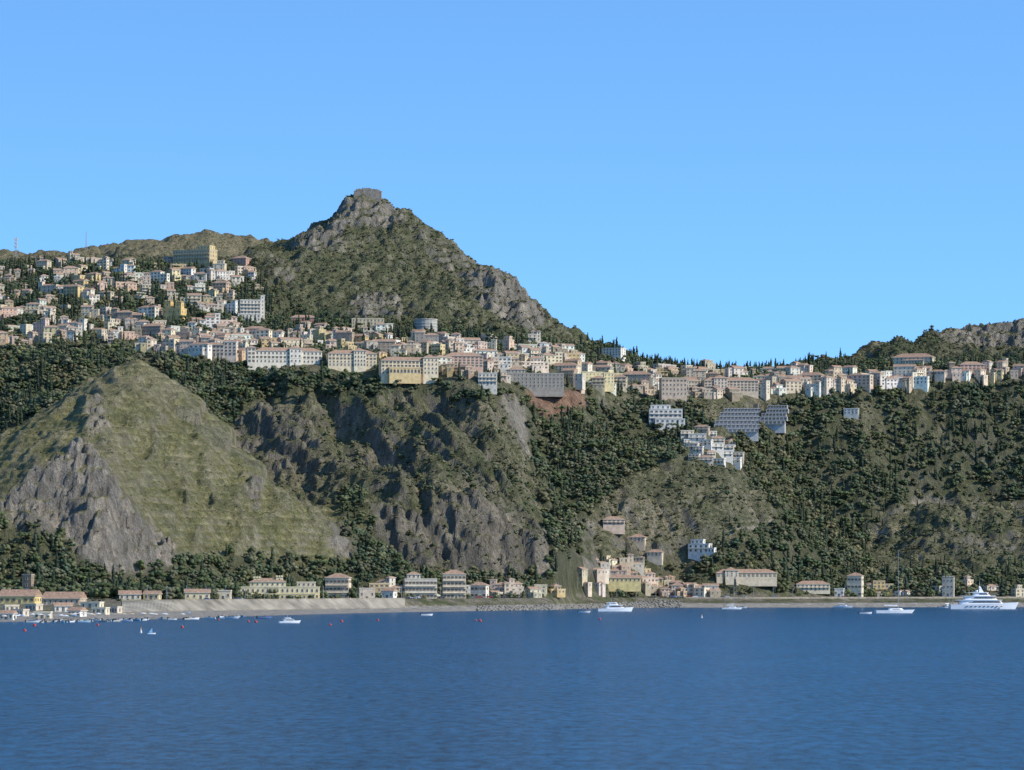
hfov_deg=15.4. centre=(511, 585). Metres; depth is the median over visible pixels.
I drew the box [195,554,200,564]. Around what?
broadleaf tree
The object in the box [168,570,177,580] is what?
broadleaf tree
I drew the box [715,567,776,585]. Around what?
school building
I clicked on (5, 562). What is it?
broadleaf tree
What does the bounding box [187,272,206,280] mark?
house
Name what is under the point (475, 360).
hotel
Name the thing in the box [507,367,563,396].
convent
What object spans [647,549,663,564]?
house
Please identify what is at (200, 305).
house
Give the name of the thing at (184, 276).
house
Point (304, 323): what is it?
house
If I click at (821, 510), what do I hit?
cypress tree
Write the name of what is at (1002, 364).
house
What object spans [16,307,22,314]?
house
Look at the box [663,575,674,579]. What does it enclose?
house
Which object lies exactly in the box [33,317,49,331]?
house
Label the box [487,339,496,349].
townhouse
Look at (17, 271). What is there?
house
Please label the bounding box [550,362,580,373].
hotel
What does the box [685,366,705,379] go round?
townhouse
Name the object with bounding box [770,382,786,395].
townhouse
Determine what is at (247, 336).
townhouse
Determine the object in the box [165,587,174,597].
broadleaf tree
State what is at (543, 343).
house
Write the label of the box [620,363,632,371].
townhouse
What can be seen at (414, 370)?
grand hotel
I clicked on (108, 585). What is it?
umbrella pine
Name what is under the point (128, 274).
house
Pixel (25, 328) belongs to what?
house
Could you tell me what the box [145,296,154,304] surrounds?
house
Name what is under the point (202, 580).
umbrella pine
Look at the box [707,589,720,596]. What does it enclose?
house
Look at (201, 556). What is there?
broadleaf tree
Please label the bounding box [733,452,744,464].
terraced house
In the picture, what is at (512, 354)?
townhouse
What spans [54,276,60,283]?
house
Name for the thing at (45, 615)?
beach house
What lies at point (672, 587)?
house
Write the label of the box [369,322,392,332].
house
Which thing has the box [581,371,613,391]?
townhouse
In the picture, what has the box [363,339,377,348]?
townhouse
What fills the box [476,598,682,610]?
boulder breakwater
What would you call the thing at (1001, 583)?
cypress tree
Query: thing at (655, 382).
townhouse
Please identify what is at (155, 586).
umbrella pine
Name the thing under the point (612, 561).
house
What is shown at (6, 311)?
house
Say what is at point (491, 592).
house
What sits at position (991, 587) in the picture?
house
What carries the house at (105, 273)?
on the hillside terrain
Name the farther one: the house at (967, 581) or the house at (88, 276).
the house at (88, 276)
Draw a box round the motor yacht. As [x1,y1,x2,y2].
[949,581,1018,608]
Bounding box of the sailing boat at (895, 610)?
[874,552,913,612]
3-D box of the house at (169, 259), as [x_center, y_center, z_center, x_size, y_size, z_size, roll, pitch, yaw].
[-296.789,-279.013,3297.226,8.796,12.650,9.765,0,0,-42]
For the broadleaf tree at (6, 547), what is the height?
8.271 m
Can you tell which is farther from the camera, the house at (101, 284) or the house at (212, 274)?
the house at (212, 274)
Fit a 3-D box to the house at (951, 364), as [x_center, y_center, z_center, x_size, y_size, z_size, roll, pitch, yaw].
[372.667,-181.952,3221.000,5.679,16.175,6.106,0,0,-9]
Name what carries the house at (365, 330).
on the hillside terrain
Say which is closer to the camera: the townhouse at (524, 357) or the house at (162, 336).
the house at (162, 336)
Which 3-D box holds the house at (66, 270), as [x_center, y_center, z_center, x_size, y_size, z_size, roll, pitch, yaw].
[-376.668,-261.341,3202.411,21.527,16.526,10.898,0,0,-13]
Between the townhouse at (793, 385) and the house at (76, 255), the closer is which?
the townhouse at (793, 385)
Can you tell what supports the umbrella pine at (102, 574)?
on the hillside terrain
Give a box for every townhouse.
[133,340,151,352]
[136,323,165,336]
[153,343,162,353]
[157,337,178,351]
[162,327,176,338]
[162,335,179,341]
[166,326,179,331]
[170,339,195,354]
[175,328,198,342]
[185,342,212,359]
[190,326,209,334]
[199,336,228,341]
[200,336,211,342]
[208,323,225,330]
[208,338,222,343]
[210,329,228,337]
[210,341,237,361]
[215,332,230,336]
[223,340,240,347]
[228,336,243,340]
[230,333,253,339]
[236,326,263,332]
[237,328,248,332]
[237,348,245,360]
[239,340,248,347]
[249,328,272,341]
[249,338,257,344]
[258,337,276,346]
[268,337,302,347]
[272,329,284,337]
[286,328,299,337]
[300,334,312,338]
[303,339,317,347]
[308,329,332,338]
[314,325,330,339]
[316,339,331,343]
[325,339,336,348]
[332,329,353,341]
[336,338,356,349]
[354,334,368,341]
[355,341,363,347]
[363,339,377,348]
[368,332,385,339]
[376,351,387,357]
[377,339,402,353]
[385,332,397,339]
[390,344,406,356]
[395,340,406,343]
[399,335,413,341]
[403,340,415,354]
[414,330,438,343]
[418,340,433,353]
[430,343,444,354]
[435,355,452,371]
[439,332,454,342]
[440,338,467,345]
[441,362,453,376]
[444,338,463,352]
[455,364,474,378]
[461,337,480,344]
[463,344,473,352]
[472,341,487,352]
[474,349,504,356]
[479,353,492,358]
[483,359,494,372]
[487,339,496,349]
[489,357,503,367]
[494,367,510,383]
[497,352,503,356]
[499,336,513,350]
[499,357,511,370]
[503,351,525,360]
[511,357,522,367]
[514,343,536,348]
[516,345,531,352]
[520,354,528,360]
[521,356,548,372]
[526,348,540,357]
[537,346,549,353]
[542,352,562,364]
[547,344,564,352]
[550,348,567,356]
[554,343,574,350]
[561,368,585,389]
[562,353,581,370]
[568,350,579,358]
[568,351,584,361]
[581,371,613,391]
[582,362,592,371]
[587,376,604,396]
[592,365,598,371]
[596,361,611,365]
[597,365,614,372]
[599,369,612,372]
[611,382,615,395]
[612,361,624,372]
[614,375,626,391]
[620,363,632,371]
[627,383,643,393]
[633,362,647,371]
[639,380,648,388]
[644,386,656,394]
[647,368,656,372]
[650,371,661,379]
[652,363,676,368]
[652,377,658,389]
[654,364,667,375]
[663,366,678,375]
[681,365,710,373]
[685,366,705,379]
[687,378,701,389]
[687,386,703,395]
[694,385,719,398]
[700,359,715,368]
[706,372,719,377]
[706,386,723,398]
[711,369,724,376]
[724,365,747,376]
[724,387,742,401]
[753,374,765,378]
[755,367,775,372]
[756,377,775,386]
[758,380,769,400]
[767,366,788,374]
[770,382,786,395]
[772,371,785,374]
[774,374,789,381]
[780,379,802,393]
[786,366,799,374]
[786,375,811,383]
[791,361,812,373]
[791,377,810,390]
[804,380,822,397]
[820,375,837,394]
[825,365,841,373]
[828,371,846,378]
[837,376,856,395]
[842,365,857,377]
[847,373,873,392]
[865,369,877,373]
[869,371,883,386]
[877,375,897,388]
[879,370,893,375]
[891,375,901,387]
[893,364,915,375]
[900,376,911,392]
[901,379,906,390]
[907,366,926,387]
[912,376,928,391]
[916,366,945,382]
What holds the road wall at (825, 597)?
on the hillside terrain
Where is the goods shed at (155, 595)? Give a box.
[142,591,162,599]
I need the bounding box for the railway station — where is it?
[240,575,319,598]
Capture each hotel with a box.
[172,245,217,267]
[238,295,264,322]
[246,345,322,371]
[326,348,376,371]
[379,354,438,383]
[445,352,483,372]
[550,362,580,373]
[648,405,684,429]
[659,377,686,401]
[702,375,758,398]
[710,408,760,441]
[753,404,788,432]
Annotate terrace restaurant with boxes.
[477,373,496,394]
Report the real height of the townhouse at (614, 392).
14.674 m
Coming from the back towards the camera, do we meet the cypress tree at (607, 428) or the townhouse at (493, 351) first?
the townhouse at (493, 351)
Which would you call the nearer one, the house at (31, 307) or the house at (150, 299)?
the house at (31, 307)
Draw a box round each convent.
[351,318,383,328]
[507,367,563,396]
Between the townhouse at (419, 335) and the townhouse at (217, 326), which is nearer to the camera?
the townhouse at (217, 326)
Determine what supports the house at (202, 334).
on the hillside terrain
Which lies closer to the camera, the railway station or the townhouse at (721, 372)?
the railway station
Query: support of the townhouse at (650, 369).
on the hillside terrain
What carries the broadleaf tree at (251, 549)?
on the hillside terrain
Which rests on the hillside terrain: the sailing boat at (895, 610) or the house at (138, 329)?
the house at (138, 329)
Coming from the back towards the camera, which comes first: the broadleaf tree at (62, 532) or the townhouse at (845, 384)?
the townhouse at (845, 384)
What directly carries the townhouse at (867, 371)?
on the hillside terrain
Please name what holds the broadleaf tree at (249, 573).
on the hillside terrain
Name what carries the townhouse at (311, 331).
on the hillside terrain
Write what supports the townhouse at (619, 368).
on the hillside terrain
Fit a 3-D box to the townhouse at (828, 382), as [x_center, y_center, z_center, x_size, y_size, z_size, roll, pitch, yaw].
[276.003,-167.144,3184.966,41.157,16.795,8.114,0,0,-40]
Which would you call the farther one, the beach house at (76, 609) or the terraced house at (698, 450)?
the terraced house at (698, 450)
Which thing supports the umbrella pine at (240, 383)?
on the hillside terrain
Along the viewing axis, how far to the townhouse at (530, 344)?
3066.10 m
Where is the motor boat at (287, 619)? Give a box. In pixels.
[278,615,300,622]
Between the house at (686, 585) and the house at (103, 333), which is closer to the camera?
the house at (686, 585)
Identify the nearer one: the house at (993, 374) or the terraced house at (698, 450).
the terraced house at (698, 450)
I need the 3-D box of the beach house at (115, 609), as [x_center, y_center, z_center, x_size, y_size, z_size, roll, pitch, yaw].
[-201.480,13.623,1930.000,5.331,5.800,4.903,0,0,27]
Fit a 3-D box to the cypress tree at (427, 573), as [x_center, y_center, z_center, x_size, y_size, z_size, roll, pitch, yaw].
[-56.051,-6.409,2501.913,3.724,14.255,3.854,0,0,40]
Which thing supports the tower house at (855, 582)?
on the hillside terrain
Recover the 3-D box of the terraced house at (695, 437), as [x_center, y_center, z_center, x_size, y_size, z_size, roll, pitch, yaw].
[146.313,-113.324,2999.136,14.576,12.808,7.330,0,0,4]
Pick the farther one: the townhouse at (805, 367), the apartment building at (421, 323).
the townhouse at (805, 367)
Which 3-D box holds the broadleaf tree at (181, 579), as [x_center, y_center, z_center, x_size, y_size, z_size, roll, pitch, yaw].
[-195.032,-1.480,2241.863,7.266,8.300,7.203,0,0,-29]
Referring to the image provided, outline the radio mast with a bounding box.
[14,237,17,255]
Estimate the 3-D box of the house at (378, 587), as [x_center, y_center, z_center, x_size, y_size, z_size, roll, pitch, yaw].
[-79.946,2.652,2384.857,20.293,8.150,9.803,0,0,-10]
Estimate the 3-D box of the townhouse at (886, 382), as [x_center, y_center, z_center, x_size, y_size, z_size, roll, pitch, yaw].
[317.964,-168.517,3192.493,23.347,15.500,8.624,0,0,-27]
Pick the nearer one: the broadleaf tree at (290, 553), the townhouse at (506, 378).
the broadleaf tree at (290, 553)
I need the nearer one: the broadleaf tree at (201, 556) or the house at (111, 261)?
the broadleaf tree at (201, 556)
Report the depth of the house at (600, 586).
2680.44 m
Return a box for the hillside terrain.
[0,193,1023,621]
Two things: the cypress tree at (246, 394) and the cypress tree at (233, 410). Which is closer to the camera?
the cypress tree at (233, 410)
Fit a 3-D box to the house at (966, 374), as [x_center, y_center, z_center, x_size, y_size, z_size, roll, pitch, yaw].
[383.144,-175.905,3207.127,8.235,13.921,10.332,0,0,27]
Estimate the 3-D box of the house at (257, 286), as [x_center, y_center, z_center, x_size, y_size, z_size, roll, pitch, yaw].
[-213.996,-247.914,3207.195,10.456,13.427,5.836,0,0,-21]
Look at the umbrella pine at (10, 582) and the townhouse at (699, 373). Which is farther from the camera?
the townhouse at (699, 373)
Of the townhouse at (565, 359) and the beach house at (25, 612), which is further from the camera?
the townhouse at (565, 359)
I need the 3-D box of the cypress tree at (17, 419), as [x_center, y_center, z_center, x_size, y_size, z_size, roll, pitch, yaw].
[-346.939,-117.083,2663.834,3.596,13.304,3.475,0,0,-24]
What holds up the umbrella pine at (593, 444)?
on the hillside terrain
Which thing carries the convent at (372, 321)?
on the hillside terrain
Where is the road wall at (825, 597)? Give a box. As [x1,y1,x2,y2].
[685,597,1023,598]
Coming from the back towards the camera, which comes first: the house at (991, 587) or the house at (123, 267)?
the house at (123, 267)
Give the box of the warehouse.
[41,592,86,604]
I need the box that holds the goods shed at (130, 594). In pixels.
[118,590,141,599]
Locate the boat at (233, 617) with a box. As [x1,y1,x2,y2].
[224,615,238,618]
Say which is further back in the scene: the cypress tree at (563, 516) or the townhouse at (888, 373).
the townhouse at (888, 373)
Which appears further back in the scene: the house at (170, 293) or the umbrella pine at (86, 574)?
the house at (170, 293)
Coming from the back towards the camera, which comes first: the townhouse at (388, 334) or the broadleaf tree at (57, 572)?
the townhouse at (388, 334)
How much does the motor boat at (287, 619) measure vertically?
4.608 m
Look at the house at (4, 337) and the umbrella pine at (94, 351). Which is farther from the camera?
the house at (4, 337)
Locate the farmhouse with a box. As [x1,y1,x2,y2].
[0,589,42,603]
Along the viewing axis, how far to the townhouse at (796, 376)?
3192.39 m
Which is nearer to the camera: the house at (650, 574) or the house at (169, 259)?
the house at (650, 574)
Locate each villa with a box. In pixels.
[291,315,314,322]
[688,539,716,561]
[799,372,825,383]
[843,408,858,419]
[958,361,984,373]
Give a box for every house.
[0,274,15,281]
[0,283,4,292]
[0,291,8,298]
[0,306,17,319]
[0,331,13,344]
[0,610,17,619]
[2,605,19,609]
[4,299,13,305]
[6,325,19,331]
[9,268,20,277]
[10,289,20,298]
[10,336,27,344]
[11,609,29,615]
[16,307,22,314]
[19,302,45,314]
[20,289,32,296]
[20,324,31,335]
[24,604,42,610]
[25,331,37,344]
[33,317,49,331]
[33,611,52,618]
[35,259,50,269]
[36,274,47,281]
[36,298,46,305]
[36,305,55,314]
[38,282,57,293]
[38,332,52,342]
[43,308,55,322]
[43,325,58,334]
[44,294,57,302]
[52,602,72,611]
[53,257,66,266]
[53,266,77,277]
[53,329,66,342]
[54,272,64,277]
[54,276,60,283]
[54,315,67,323]
[57,285,63,293]
[57,324,70,329]
[62,284,84,296]
[62,318,87,330]
[65,329,77,339]
[66,607,87,616]
[67,322,82,335]
[68,250,84,261]
[72,275,84,280]
[73,279,88,287]
[76,264,87,272]
[80,288,95,297]
[80,602,103,607]
[81,305,99,317]
[85,272,100,280]
[86,256,101,262]
[86,294,99,304]
[91,607,109,614]
[93,280,106,290]
[95,256,109,269]
[96,314,110,320]
[97,329,107,340]
[98,291,114,299]
[100,271,110,279]
[100,306,111,314]
[102,276,114,284]
[104,318,120,329]
[107,326,122,338]
[107,331,113,343]
[109,258,113,266]
[109,606,122,612]
[111,307,144,322]
[112,264,126,272]
[113,281,137,290]
[113,296,122,302]
[120,272,135,281]
[120,331,139,339]
[121,259,135,263]
[124,318,137,328]
[127,264,135,272]
[127,324,141,335]
[129,320,153,327]
[135,272,145,279]
[136,292,147,298]
[137,272,150,284]
[137,335,156,345]
[138,305,158,317]
[140,281,150,293]
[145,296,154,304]
[150,270,169,282]
[151,320,166,324]
[154,304,162,315]
[156,332,164,339]
[160,282,173,288]
[162,300,186,321]
[163,256,172,262]
[166,289,177,299]
[167,268,181,280]
[169,263,186,268]
[180,266,196,274]
[180,293,201,304]
[181,274,188,279]
[186,280,204,291]
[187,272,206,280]
[187,321,196,329]
[191,317,204,323]
[195,302,209,311]
[196,333,212,338]
[198,313,220,327]
[200,267,213,271]
[202,294,212,303]
[204,300,223,312]
[206,269,234,280]
[208,286,218,296]
[209,260,226,269]
[212,281,230,293]
[212,293,225,300]
[217,590,231,598]
[220,316,237,325]
[222,299,237,313]
[225,322,242,330]
[225,327,235,333]
[226,289,235,300]
[230,275,240,285]
[234,265,256,275]
[247,271,256,280]
[252,284,263,290]
[293,324,304,333]
[300,320,310,328]
[314,323,328,328]
[331,326,351,330]
[358,588,374,597]
[362,326,373,335]
[368,583,400,595]
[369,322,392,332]
[377,576,395,586]
[380,588,397,597]
[450,332,460,337]
[466,585,470,593]
[471,582,488,597]
[481,333,496,340]
[489,590,502,597]
[490,579,502,591]
[501,582,524,596]
[506,578,522,586]
[524,587,541,597]
[527,330,540,345]
[532,584,546,595]
[539,341,551,348]
[548,584,565,596]
[577,567,587,586]
[583,581,591,596]
[593,568,608,583]
[594,581,605,596]
[596,558,610,576]
[601,516,625,533]
[604,556,616,564]
[610,564,630,574]
[610,569,627,574]
[618,553,633,569]
[630,534,645,550]
[634,556,644,562]
[634,562,643,575]
[641,576,658,585]
[641,581,650,595]
[644,571,655,577]
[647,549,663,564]
[651,584,661,592]
[656,576,663,585]
[658,586,672,596]
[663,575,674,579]
[663,576,672,586]
[667,583,688,592]
[668,580,683,586]
[673,586,686,596]
[680,430,693,440]
[682,439,691,446]
[682,583,696,591]
[686,443,699,453]
[688,433,706,442]
[688,454,700,459]
[689,583,709,596]
[692,446,703,455]
[694,425,709,435]
[698,455,713,464]
[699,439,712,449]
[702,583,718,588]
[704,450,715,457]
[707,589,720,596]
[710,431,716,436]
[710,436,724,444]
[712,443,723,457]
[713,458,725,466]
[724,445,733,451]
[724,450,732,464]
[726,439,735,446]
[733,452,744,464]
[733,457,741,469]
[834,588,844,596]
[847,573,863,596]
[865,580,893,589]
[894,590,909,595]
[932,586,941,590]
[942,576,954,596]
[944,366,961,381]
[948,361,954,369]
[961,369,971,380]
[961,575,972,586]
[974,368,987,386]
[982,360,993,372]
[983,584,999,590]
[987,368,1003,382]
[996,358,1009,373]
[1009,370,1018,378]
[1011,585,1023,596]
[1012,364,1023,375]
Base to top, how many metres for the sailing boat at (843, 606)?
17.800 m
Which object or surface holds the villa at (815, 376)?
on the hillside terrain
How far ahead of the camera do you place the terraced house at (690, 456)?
2955.52 m
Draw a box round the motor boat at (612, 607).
[597,599,632,611]
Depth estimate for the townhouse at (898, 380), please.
3192.78 m
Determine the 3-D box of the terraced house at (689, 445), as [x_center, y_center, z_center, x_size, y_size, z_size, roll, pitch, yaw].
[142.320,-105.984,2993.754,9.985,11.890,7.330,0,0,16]
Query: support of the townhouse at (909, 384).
on the hillside terrain
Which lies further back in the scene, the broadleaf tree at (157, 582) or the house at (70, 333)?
the house at (70, 333)
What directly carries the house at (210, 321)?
on the hillside terrain
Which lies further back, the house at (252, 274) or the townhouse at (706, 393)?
the house at (252, 274)
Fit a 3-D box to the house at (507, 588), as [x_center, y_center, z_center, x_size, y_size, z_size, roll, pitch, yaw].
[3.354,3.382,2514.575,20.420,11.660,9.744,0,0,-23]
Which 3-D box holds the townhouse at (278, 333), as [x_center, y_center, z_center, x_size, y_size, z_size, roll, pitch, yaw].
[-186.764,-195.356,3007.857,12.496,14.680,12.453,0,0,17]
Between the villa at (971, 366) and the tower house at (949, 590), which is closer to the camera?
the tower house at (949, 590)
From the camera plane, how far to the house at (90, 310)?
3026.85 m
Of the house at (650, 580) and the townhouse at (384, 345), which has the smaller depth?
the house at (650, 580)
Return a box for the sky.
[0,0,1023,367]
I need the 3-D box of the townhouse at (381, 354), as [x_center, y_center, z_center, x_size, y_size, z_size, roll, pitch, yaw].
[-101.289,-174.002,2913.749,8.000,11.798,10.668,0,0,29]
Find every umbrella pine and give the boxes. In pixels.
[0,579,15,585]
[18,532,32,544]
[36,581,54,592]
[70,574,81,580]
[82,572,99,576]
[88,350,99,356]
[96,583,111,587]
[97,572,110,578]
[142,577,155,583]
[149,571,166,578]
[151,585,164,589]
[197,577,211,582]
[198,584,214,588]
[216,583,227,588]
[220,386,234,398]
[236,381,249,385]
[313,559,326,567]
[315,554,326,566]
[368,539,381,552]
[394,560,408,568]
[563,503,577,512]
[584,442,599,446]
[599,442,610,449]
[788,519,802,531]
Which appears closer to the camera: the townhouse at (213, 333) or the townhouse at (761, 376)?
the townhouse at (213, 333)
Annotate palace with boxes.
[891,353,935,364]
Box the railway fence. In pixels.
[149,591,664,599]
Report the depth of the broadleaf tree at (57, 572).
2184.18 m
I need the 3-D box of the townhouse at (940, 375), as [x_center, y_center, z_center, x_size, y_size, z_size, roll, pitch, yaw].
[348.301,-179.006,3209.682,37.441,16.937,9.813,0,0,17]
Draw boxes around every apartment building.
[230,256,250,265]
[324,573,351,597]
[403,571,436,598]
[414,318,437,331]
[442,570,465,597]
[599,348,625,360]
[796,581,829,593]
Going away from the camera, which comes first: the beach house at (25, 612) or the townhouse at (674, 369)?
the beach house at (25, 612)
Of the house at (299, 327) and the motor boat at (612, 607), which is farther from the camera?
the house at (299, 327)
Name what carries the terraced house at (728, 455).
on the hillside terrain
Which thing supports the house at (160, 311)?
on the hillside terrain
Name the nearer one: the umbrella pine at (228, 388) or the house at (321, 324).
the umbrella pine at (228, 388)
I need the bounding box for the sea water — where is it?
[0,607,1023,769]
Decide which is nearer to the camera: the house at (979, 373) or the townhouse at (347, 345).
the townhouse at (347, 345)
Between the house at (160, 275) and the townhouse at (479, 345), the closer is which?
the townhouse at (479, 345)
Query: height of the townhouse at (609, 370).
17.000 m
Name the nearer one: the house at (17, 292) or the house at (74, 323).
the house at (74, 323)
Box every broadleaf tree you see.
[0,516,9,525]
[0,544,10,554]
[0,558,7,566]
[30,552,40,561]
[36,566,46,577]
[37,534,45,543]
[37,587,44,594]
[45,532,55,543]
[46,587,54,591]
[50,567,60,577]
[52,541,63,551]
[52,582,60,591]
[54,534,64,542]
[55,527,66,537]
[58,587,68,591]
[61,559,71,567]
[61,576,71,583]
[68,586,78,591]
[69,554,76,562]
[70,561,76,568]
[84,585,91,596]
[89,588,99,597]
[98,585,108,598]
[109,587,115,597]
[113,586,122,595]
[135,559,145,569]
[151,579,160,584]
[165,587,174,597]
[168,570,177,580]
[169,578,181,586]
[174,553,186,564]
[174,589,180,597]
[178,576,185,584]
[187,555,197,564]
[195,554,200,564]
[196,553,203,560]
[198,569,208,577]
[207,554,216,565]
[208,571,216,577]
[212,589,219,598]
[214,555,224,565]
[219,577,228,583]
[223,572,232,581]
[227,544,234,555]
[238,570,248,580]
[245,551,256,563]
[245,568,252,580]
[247,546,255,552]
[257,553,265,562]
[261,572,270,577]
[269,588,277,592]
[276,565,284,574]
[283,563,290,573]
[285,550,294,559]
[305,577,313,581]
[336,568,345,574]
[337,560,347,569]
[340,484,348,493]
[347,521,356,530]
[347,588,356,597]
[357,560,366,570]
[358,488,367,495]
[377,552,385,561]
[394,552,402,559]
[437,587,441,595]
[464,568,471,579]
[526,565,534,574]
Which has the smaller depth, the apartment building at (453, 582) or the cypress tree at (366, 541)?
the apartment building at (453, 582)
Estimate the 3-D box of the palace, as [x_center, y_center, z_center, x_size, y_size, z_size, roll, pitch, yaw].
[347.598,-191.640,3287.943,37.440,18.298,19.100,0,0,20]
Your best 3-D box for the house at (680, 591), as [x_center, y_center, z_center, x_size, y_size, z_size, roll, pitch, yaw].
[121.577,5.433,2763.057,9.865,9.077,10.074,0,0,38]
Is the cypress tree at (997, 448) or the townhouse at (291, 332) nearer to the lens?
the townhouse at (291, 332)
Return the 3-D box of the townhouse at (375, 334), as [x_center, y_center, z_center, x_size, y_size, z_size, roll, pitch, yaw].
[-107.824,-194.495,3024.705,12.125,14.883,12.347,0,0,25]
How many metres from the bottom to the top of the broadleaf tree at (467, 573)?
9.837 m
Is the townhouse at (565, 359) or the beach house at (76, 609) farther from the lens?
the townhouse at (565, 359)
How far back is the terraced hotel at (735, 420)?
3065.10 m
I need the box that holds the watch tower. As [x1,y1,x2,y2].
[22,574,34,588]
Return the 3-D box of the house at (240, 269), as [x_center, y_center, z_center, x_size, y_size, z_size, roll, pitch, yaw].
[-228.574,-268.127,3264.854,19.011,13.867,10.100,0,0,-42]
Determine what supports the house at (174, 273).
on the hillside terrain
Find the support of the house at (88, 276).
on the hillside terrain
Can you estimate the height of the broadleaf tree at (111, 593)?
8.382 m
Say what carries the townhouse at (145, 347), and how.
on the hillside terrain
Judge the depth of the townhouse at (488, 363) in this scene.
2962.93 m
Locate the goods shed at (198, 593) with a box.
[184,589,210,598]
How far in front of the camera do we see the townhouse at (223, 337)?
2945.56 m
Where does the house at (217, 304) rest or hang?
on the hillside terrain
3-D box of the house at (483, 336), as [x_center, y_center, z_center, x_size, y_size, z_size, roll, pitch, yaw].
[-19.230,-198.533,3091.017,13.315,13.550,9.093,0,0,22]
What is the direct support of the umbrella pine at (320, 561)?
on the hillside terrain
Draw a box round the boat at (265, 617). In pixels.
[256,615,271,618]
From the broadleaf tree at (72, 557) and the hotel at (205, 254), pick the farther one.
the hotel at (205, 254)
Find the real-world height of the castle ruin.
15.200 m
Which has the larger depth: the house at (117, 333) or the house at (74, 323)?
the house at (74, 323)
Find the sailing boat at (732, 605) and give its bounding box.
[722,581,742,608]
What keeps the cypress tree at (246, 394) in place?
on the hillside terrain
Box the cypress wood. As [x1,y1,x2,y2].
[0,221,1023,595]
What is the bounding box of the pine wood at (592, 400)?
[0,258,1023,588]
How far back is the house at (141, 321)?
2978.76 m
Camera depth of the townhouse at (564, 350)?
3097.30 m
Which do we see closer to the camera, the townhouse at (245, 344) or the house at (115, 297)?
the townhouse at (245, 344)
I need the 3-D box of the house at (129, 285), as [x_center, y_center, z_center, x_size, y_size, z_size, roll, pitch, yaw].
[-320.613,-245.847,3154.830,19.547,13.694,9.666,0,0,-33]
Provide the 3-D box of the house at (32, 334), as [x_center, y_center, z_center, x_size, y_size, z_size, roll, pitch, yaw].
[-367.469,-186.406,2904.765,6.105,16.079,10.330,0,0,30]
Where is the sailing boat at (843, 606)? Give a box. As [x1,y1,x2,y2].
[833,588,852,607]
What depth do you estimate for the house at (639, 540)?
2809.61 m
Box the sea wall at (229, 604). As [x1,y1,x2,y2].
[122,598,404,611]
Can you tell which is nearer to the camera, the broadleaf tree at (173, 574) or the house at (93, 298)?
the broadleaf tree at (173, 574)
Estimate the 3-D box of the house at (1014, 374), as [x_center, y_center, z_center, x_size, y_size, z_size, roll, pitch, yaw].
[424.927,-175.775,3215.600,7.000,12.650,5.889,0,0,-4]
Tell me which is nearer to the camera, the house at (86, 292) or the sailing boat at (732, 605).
the sailing boat at (732, 605)
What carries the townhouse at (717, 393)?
on the hillside terrain
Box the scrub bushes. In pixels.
[0,194,1023,601]
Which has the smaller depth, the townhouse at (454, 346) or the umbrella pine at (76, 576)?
the umbrella pine at (76, 576)
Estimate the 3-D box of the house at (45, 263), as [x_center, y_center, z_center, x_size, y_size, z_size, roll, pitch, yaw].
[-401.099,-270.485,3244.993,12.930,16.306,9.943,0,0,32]
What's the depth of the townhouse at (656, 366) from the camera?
3270.37 m
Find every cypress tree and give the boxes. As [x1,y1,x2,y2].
[1,559,4,575]
[7,406,10,420]
[10,566,15,580]
[15,409,19,425]
[18,548,23,567]
[20,408,22,423]
[32,529,37,548]
[36,566,40,581]
[49,377,52,391]
[51,535,54,551]
[51,570,55,587]
[54,552,59,567]
[111,564,115,579]
[138,574,143,596]
[163,352,166,367]
[186,359,189,374]
[209,582,212,598]
[219,369,223,385]
[232,402,235,415]
[233,578,238,597]
[243,384,248,401]
[270,547,274,562]
[289,557,291,573]
[320,367,324,381]
[364,533,368,546]
[425,566,428,577]
[480,383,483,398]
[533,563,537,582]
[554,553,558,570]
[561,509,565,520]
[566,418,569,433]
[569,473,573,489]
[569,529,573,545]
[574,529,577,546]
[577,447,580,462]
[605,421,609,436]
[676,420,679,435]
[690,407,692,421]
[721,529,724,543]
[777,531,781,544]
[781,456,784,472]
[787,545,790,562]
[819,502,822,514]
[832,434,835,450]
[832,505,835,521]
[835,427,838,440]
[851,518,854,530]
[867,552,870,566]
[894,427,897,443]
[894,476,897,489]
[904,576,907,589]
[933,451,935,465]
[934,556,937,572]
[939,436,943,449]
[951,415,954,430]
[974,447,977,461]
[995,437,999,454]
[999,574,1004,589]
[1007,558,1010,574]
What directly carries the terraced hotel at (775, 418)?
on the hillside terrain
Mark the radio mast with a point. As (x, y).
(16, 243)
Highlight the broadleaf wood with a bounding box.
[0,211,1023,599]
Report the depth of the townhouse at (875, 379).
3189.70 m
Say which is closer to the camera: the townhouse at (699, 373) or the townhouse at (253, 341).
the townhouse at (253, 341)
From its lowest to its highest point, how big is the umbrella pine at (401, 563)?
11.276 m
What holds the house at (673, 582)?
on the hillside terrain
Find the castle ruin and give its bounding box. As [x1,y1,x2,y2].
[354,188,381,200]
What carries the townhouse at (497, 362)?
on the hillside terrain
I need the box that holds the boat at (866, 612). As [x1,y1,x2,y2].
[858,611,871,613]
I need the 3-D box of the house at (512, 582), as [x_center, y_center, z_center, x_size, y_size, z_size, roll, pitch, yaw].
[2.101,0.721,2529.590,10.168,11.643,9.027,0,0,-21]
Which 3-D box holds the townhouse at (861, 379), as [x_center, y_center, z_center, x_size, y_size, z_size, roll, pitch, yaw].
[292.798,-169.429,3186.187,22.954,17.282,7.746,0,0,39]
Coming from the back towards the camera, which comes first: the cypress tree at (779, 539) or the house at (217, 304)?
the house at (217, 304)
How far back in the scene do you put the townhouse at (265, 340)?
2968.51 m
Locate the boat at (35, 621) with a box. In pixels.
[25,620,40,622]
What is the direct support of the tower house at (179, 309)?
on the hillside terrain
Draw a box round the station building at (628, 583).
[607,575,641,591]

